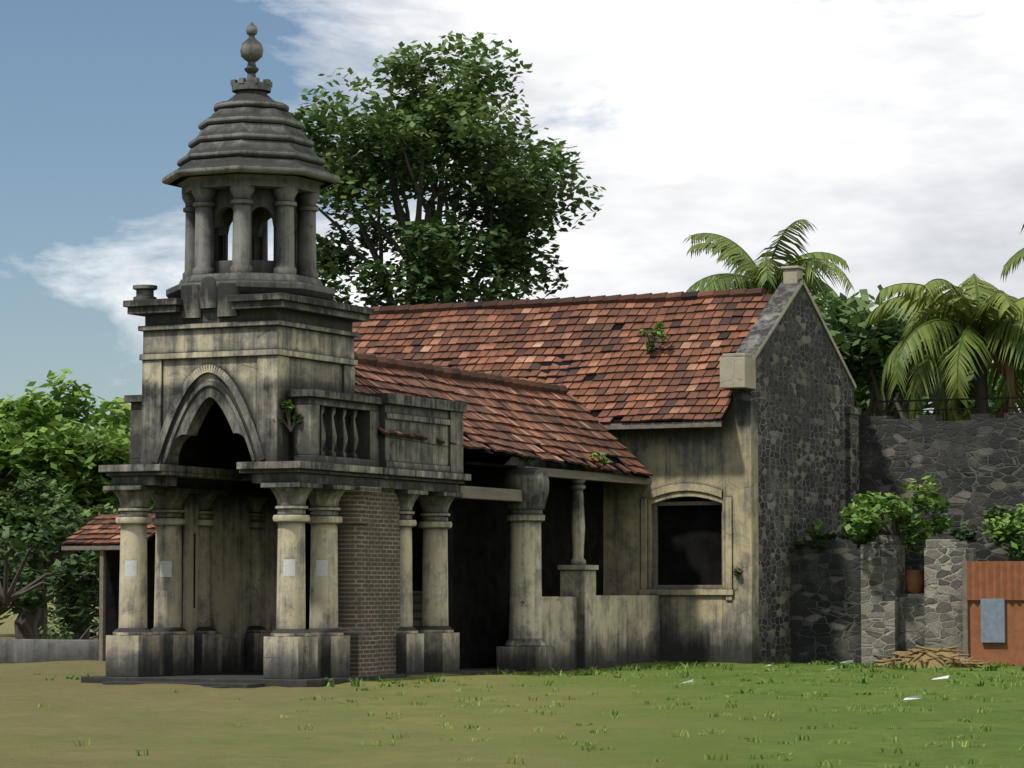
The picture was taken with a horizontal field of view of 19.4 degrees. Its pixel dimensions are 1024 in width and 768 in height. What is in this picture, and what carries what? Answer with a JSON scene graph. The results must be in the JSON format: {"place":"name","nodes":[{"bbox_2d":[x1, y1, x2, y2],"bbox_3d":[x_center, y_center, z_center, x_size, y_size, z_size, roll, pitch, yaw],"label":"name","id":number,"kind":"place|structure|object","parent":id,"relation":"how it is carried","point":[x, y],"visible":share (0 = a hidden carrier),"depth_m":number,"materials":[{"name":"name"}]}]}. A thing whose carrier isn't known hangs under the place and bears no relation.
{"place":"outdoors","nodes":[
{"label":"outdoors","id":0,"kind":"place"},
{"bbox_2d":[39,615,98,638],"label":"leaves","id":1,"kind":"object","parent":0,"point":[54,631],"depth_m":67.10,"materials":[{"name":"green plant"}]},
{"bbox_2d":[46,550,98,638],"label":"hedge leaves","id":2,"kind":"object","parent":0,"point":[71,614],"depth_m":71.61,"materials":[{"name":"green plant"}]},
{"bbox_2d":[0,660,1023,767],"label":"ground","id":3,"kind":"structure","parent":0,"point":[262,735],"depth_m":34.85,"materials":[{"name":"green plant"}]},
{"bbox_2d":[0,639,105,662],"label":"wall","id":4,"kind":"structure","parent":3,"relation":"on","point":[27,650],"depth_m":66.02,"materials":[{"name":"paint"}]},
{"bbox_2d":[34,663,1023,767],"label":"lawn tufts","id":5,"kind":"object","parent":3,"relation":"on","point":[980,728],"visible":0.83,"depth_m":37.33,"materials":[{"name":"green plant"}]},
{"bbox_2d":[679,660,948,699],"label":"litter","id":6,"kind":"object","parent":3,"relation":"on","point":[911,697],"visible":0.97,"depth_m":50.82,"materials":[{"name":"paper"}]},
{"bbox_2d":[873,646,990,667],"bbox_3d":[8.534,5.587,60.984,2.411,0.546,1.372,-1,-4,17],"label":"pile of sticks","id":7,"kind":"object","parent":3,"relation":"on","point":[923,657],"visible":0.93,"depth_m":60.72,"materials":[{"name":"wood"}]},
{"bbox_2d":[0,599,1023,767],"bbox_3d":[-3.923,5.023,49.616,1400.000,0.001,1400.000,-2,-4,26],"label":"ground","id":8,"kind":"structure","parent":0,"point":[7,629],"depth_m":117.36,"materials":[{"name":"green plant"}]},
{"bbox_2d":[0,525,76,638],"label":"cottonwood tree","id":9,"kind":"object","parent":8,"relation":"on","point":[25,625],"visible":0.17,"depth_m":78.12,"materials":[{"name":"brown plant"}]},
{"bbox_2d":[0,515,96,605],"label":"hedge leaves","id":10,"kind":"object","parent":9,"relation":"attached to","point":[6,534],"depth_m":71.40,"materials":[{"name":"green plant"}]},
{"bbox_2d":[0,469,118,610],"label":"tree","id":11,"kind":"object","parent":9,"relation":"on","point":[57,507],"visible":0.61,"depth_m":77.47,"materials":[{"name":"green plant"}]},
{"bbox_2d":[0,520,80,615],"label":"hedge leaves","id":12,"kind":"object","parent":11,"relation":"hanging from","point":[26,598],"depth_m":74.92,"materials":[{"name":"green plant"}]},
{"bbox_2d":[8,457,98,638],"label":"tree","id":13,"kind":"object","parent":8,"relation":"on","point":[43,620],"visible":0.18,"depth_m":82.92,"materials":[{"name":"brown plant"}]},
{"bbox_2d":[0,391,154,586],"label":"tree leaves","id":14,"kind":"object","parent":13,"relation":"on","point":[47,441],"visible":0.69,"depth_m":82.15,"materials":[{"name":"green plant"}]},
{"bbox_2d":[68,591,89,638],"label":"bush","id":15,"kind":"object","parent":8,"relation":"on","point":[79,634],"depth_m":91.72,"materials":[{"name":"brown plant"}]},
{"bbox_2d":[0,369,130,606],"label":"tree leaves","id":16,"kind":"object","parent":15,"relation":"on","point":[72,403],"visible":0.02,"depth_m":92.20,"materials":[{"name":"green plant"}]},
{"bbox_2d":[81,291,659,687],"bbox_3d":[-2.143,2.193,56.444,4.403,6.642,16.554,-2,-4,26],"label":"portico masonry","id":17,"kind":"object","parent":8,"relation":"on","point":[301,348],"visible":0.79,"depth_m":51.83,"materials":[{"name":"grey stone"}]},
{"bbox_2d":[152,308,282,482],"bbox_3d":[-5.015,0.221,50.681,2.600,2.870,0.350,-2,-4,26],"label":"arch surround","id":18,"kind":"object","parent":17,"relation":"attached to","point":[241,371],"depth_m":50.64,"materials":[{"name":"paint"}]},
{"bbox_2d":[151,365,265,463],"bbox_3d":[-5.104,0.497,50.477,2.245,1.650,0.060,-2,-4,26],"label":"archivolt","id":19,"kind":"object","parent":18,"relation":"attached to","point":[221,373],"visible":1,"depth_m":50.52,"materials":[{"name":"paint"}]},
{"bbox_2d":[133,22,319,299],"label":"columns","id":20,"kind":"structure","parent":17,"relation":"on","point":[251,90],"depth_m":51.18,"materials":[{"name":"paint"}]},
{"bbox_2d":[162,107,339,299],"bbox_3d":[-4.521,-2.971,51.918,2.880,3.470,2.880,-2,-4,26],"label":"cupola","id":21,"kind":"object","parent":17,"relation":"on","point":[264,152],"visible":0.75,"depth_m":51.13,"materials":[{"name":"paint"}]},
{"bbox_2d":[272,400,302,423],"bbox_3d":[-3.669,0.489,50.115,0.737,0.462,0.343,2,-4,-23],"label":"plant","id":22,"kind":"object","parent":17,"relation":"on","point":[284,403],"depth_m":50.02,"materials":[{"name":"green plant"}]},
{"bbox_2d":[281,405,297,431],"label":"plant stems","id":23,"kind":"object","parent":17,"relation":"attached to","point":[290,428],"depth_m":50.02,"materials":[{"name":"brown plant"}]},
{"bbox_2d":[113,276,585,646],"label":"portico columns","id":24,"kind":"structure","parent":17,"relation":"on","point":[525,517],"depth_m":51.94,"materials":[{"name":"beige stone"}]},
{"bbox_2d":[125,559,327,576],"bbox_3d":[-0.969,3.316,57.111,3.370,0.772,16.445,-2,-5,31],"label":"posters","id":25,"kind":"object","parent":24,"relation":"attached to","point":[288,568],"visible":0.85,"depth_m":50.51,"materials":[{"name":"paper"}]},
{"bbox_2d":[519,458,532,464],"bbox_3d":[0.278,1.448,57.486,0.250,0.240,0.312,-2,-4,26],"label":"plant","id":26,"kind":"object","parent":24,"relation":"on","point":[527,460],"depth_m":57.48,"materials":[{"name":"green plant"}]},
{"bbox_2d":[338,486,421,675],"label":"brick wall","id":27,"kind":"structure","parent":17,"relation":"on","point":[368,575],"depth_m":51.86,"materials":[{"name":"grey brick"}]},
{"bbox_2d":[61,421,722,660],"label":"timbers","id":28,"kind":"object","parent":8,"relation":"on","point":[491,494],"visible":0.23,"depth_m":62.56,"materials":[{"name":"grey wood"}]},
{"bbox_2d":[352,287,772,475],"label":"roof tiles","id":29,"kind":"object","parent":28,"relation":"on","point":[508,412],"visible":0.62,"depth_m":64.88,"materials":[{"name":"red tile"}]},
{"bbox_2d":[589,453,610,465],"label":"roof plant leaves","id":30,"kind":"object","parent":29,"relation":"on","point":[604,461],"visible":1,"depth_m":60.21,"materials":[{"name":"green plant"}]},
{"bbox_2d":[639,321,666,351],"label":"roof plant leaves","id":31,"kind":"object","parent":29,"relation":"on","point":[659,332],"visible":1,"depth_m":64.81,"materials":[{"name":"green plant"}]},
{"bbox_2d":[646,327,659,348],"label":"roof plant stems","id":32,"kind":"object","parent":31,"relation":"on","point":[654,340],"visible":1,"depth_m":64.84,"materials":[{"name":"brown plant"}]},
{"bbox_2d":[63,301,732,668],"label":"dark interior openings","id":33,"kind":"object","parent":8,"relation":"on","point":[689,544],"visible":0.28,"depth_m":58.83,"materials":[{"name":"black"}]},
{"bbox_2d":[61,513,155,544],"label":"shed roof","id":34,"kind":"structure","parent":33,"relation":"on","point":[102,529],"depth_m":65.96,"materials":[{"name":"tile"}]},
{"bbox_2d":[289,31,605,306],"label":"tree","id":35,"kind":"object","parent":8,"relation":"on","point":[430,120],"depth_m":79.71,"materials":[{"name":"green plant"}]},
{"bbox_2d":[44,658,1023,694],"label":"grass tufts","id":36,"kind":"object","parent":8,"relation":"on","point":[899,666],"visible":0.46,"depth_m":55.32,"materials":[{"name":"green plant"}]},
{"bbox_2d":[505,401,758,663],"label":"hall walls","id":37,"kind":"structure","parent":8,"relation":"on","point":[718,464],"depth_m":62.65,"materials":[{"name":"paint"}]},
{"bbox_2d":[732,569,741,574],"bbox_3d":[4.665,3.941,62.348,0.527,0.395,0.510,-2,-4,26],"label":"wall plant","id":38,"kind":"object","parent":37,"relation":"attached to","point":[737,571],"visible":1,"depth_m":62.13,"materials":[{"name":"green plant"}]},
{"bbox_2d":[730,286,860,662],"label":"gable wall","id":39,"kind":"structure","parent":8,"relation":"on","point":[802,395],"depth_m":64.64,"materials":[{"name":"grey stone"}]},
{"bbox_2d":[720,265,856,389],"bbox_3d":[6.080,-1.131,65.253,0.563,2.862,6.959,-2,-4,26],"label":"gable coping","id":40,"kind":"object","parent":39,"relation":"on","point":[738,369],"visible":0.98,"depth_m":63.56,"materials":[{"name":"beige stone"}]},
{"bbox_2d":[791,413,1023,663],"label":"stone walls","id":41,"kind":"structure","parent":8,"relation":"on","point":[974,467],"depth_m":66.91,"materials":[{"name":"grey stone"}]},
{"bbox_2d":[793,520,836,550],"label":"bush leaves","id":42,"kind":"object","parent":41,"relation":"on","point":[817,527],"visible":0.99,"depth_m":63.93,"materials":[{"name":"green plant"}]},
{"bbox_2d":[874,396,1023,420],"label":"barbed wire fence","id":43,"kind":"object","parent":41,"relation":"on","point":[1006,407],"depth_m":67.67,"materials":[{"name":"black metal"}]},
{"bbox_2d":[947,503,1023,543],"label":"bush leaves","id":44,"kind":"object","parent":41,"relation":"on","point":[971,534],"visible":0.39,"depth_m":65.76,"materials":[{"name":"green plant"}]},
{"bbox_2d":[967,520,1020,537],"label":"bush stems","id":45,"kind":"object","parent":44,"relation":"on","point":[981,529],"visible":0.15,"depth_m":65.82,"materials":[{"name":"brown plant"}]},
{"bbox_2d":[980,502,1023,559],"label":"bush leaves","id":46,"kind":"object","parent":41,"relation":"on","point":[996,528],"visible":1,"depth_m":63.84,"materials":[{"name":"green plant"}]},
{"bbox_2d":[1000,525,1023,548],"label":"bush stems","id":47,"kind":"object","parent":41,"relation":"on","point":[1020,537],"visible":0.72,"depth_m":63.86,"materials":[{"name":"brown plant"}]},
{"bbox_2d":[854,361,974,419],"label":"plant","id":48,"kind":"object","parent":8,"relation":"on","point":[874,390],"visible":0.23,"depth_m":87.19,"materials":[{"name":"brown plant"}]},
{"bbox_2d":[818,284,1023,420],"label":"tree leaves","id":49,"kind":"object","parent":48,"relation":"on","point":[862,349],"visible":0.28,"depth_m":85.00,"materials":[{"name":"green plant"}]},
{"bbox_2d":[860,535,975,664],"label":"stone pillars","id":50,"kind":"structure","parent":8,"relation":"on","point":[894,617],"depth_m":62.93,"materials":[{"name":"stone"}]},
{"bbox_2d":[868,491,937,537],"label":"bush stems","id":51,"kind":"object","parent":50,"relation":"on","point":[891,529],"visible":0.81,"depth_m":63.44,"materials":[{"name":"brown plant"}]},
{"bbox_2d":[839,476,954,552],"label":"bush leaves","id":52,"kind":"object","parent":51,"relation":"attached to","point":[858,528],"visible":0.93,"depth_m":63.42,"materials":[{"name":"green plant"}]},
{"bbox_2d":[905,570,923,593],"bbox_3d":[8.489,4.168,63.181,0.440,0.500,0.440,-2,-4,26],"label":"clay pot","id":53,"kind":"object","parent":50,"relation":"on","point":[914,580],"visible":1,"depth_m":63.02,"materials":[{"name":"brown ceramic"}]},
{"bbox_2d":[962,560,968,658],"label":"sheet posts","id":54,"kind":"object","parent":8,"relation":"on","point":[965,613],"visible":0.64,"depth_m":62.08,"materials":[{"name":"grey wood"}]},
{"bbox_2d":[967,561,1023,599],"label":"rust sheet","id":55,"kind":"object","parent":54,"relation":"attached to","point":[1004,580],"visible":1,"depth_m":61.85,"materials":[{"name":"orange metal"}]},
{"bbox_2d":[974,331,988,413],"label":"palm trunk","id":56,"kind":"object","parent":8,"relation":"on","point":[980,383],"visible":0.23,"depth_m":72.71,"materials":[{"name":"brown plant"}]},
{"bbox_2d":[863,274,1023,420],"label":"palm fronds","id":57,"kind":"object","parent":56,"relation":"attached to","point":[946,330],"visible":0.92,"depth_m":72.29,"materials":[{"name":"green plant"}]},
{"bbox_2d":[968,600,1023,665],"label":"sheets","id":58,"kind":"object","parent":8,"relation":"on","point":[1011,649],"visible":0.6,"depth_m":61.76,"materials":[{"name":"orange metal"}]},
{"bbox_2d":[981,599,1005,642],"bbox_3d":[9.914,4.875,61.832,0.504,0.901,0.063,-2,-4,26],"label":"sign panel","id":59,"kind":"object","parent":58,"relation":"attached to","point":[992,620],"depth_m":61.80,"materials":[{"name":"grey metal"}]},
{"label":"tree wood","id":60,"kind":"object","parent":8,"relation":"on","visible":0},
{"bbox_2d":[812,290,933,418],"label":"tree leaves","id":61,"kind":"object","parent":60,"relation":"on","point":[862,396],"visible":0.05,"depth_m":102.40,"materials":[{"name":"green plant"}]},
{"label":"tree wood","id":62,"kind":"object","parent":8,"relation":"on","visible":0},
{"bbox_2d":[0,401,129,625],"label":"tree leaves","id":63,"kind":"object","parent":62,"relation":"on","point":[49,615],"visible":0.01,"depth_m":110.02,"materials":[{"name":"green plant"}]},
{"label":"palm trunk","id":64,"kind":"object","parent":8,"relation":"on","visible":0},
{"bbox_2d":[683,219,854,299],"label":"palm fronds","id":65,"kind":"object","parent":64,"relation":"attached to","point":[762,275],"visible":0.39,"depth_m":109.88,"materials":[{"name":"green plant"}]},
{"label":"palm trunk","id":66,"kind":"object","parent":8,"relation":"on","visible":0},
{"bbox_2d":[1000,224,1023,280],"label":"palm fronds","id":67,"kind":"object","parent":66,"relation":"attached to","point":[1015,259],"visible":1,"depth_m":76.00,"materials":[{"name":"green plant"}]},
{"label":"palm trunk","id":68,"kind":"object","parent":8,"relation":"on","visible":0},
{"bbox_2d":[962,280,1023,412],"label":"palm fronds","id":69,"kind":"object","parent":68,"relation":"on","point":[974,305],"visible":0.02,"depth_m":92.56,"materials":[{"name":"green plant"}]},
{"bbox_2d":[0,0,1023,598],"label":"sky","id":70,"kind":"structure","parent":0,"point":[894,129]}
]}

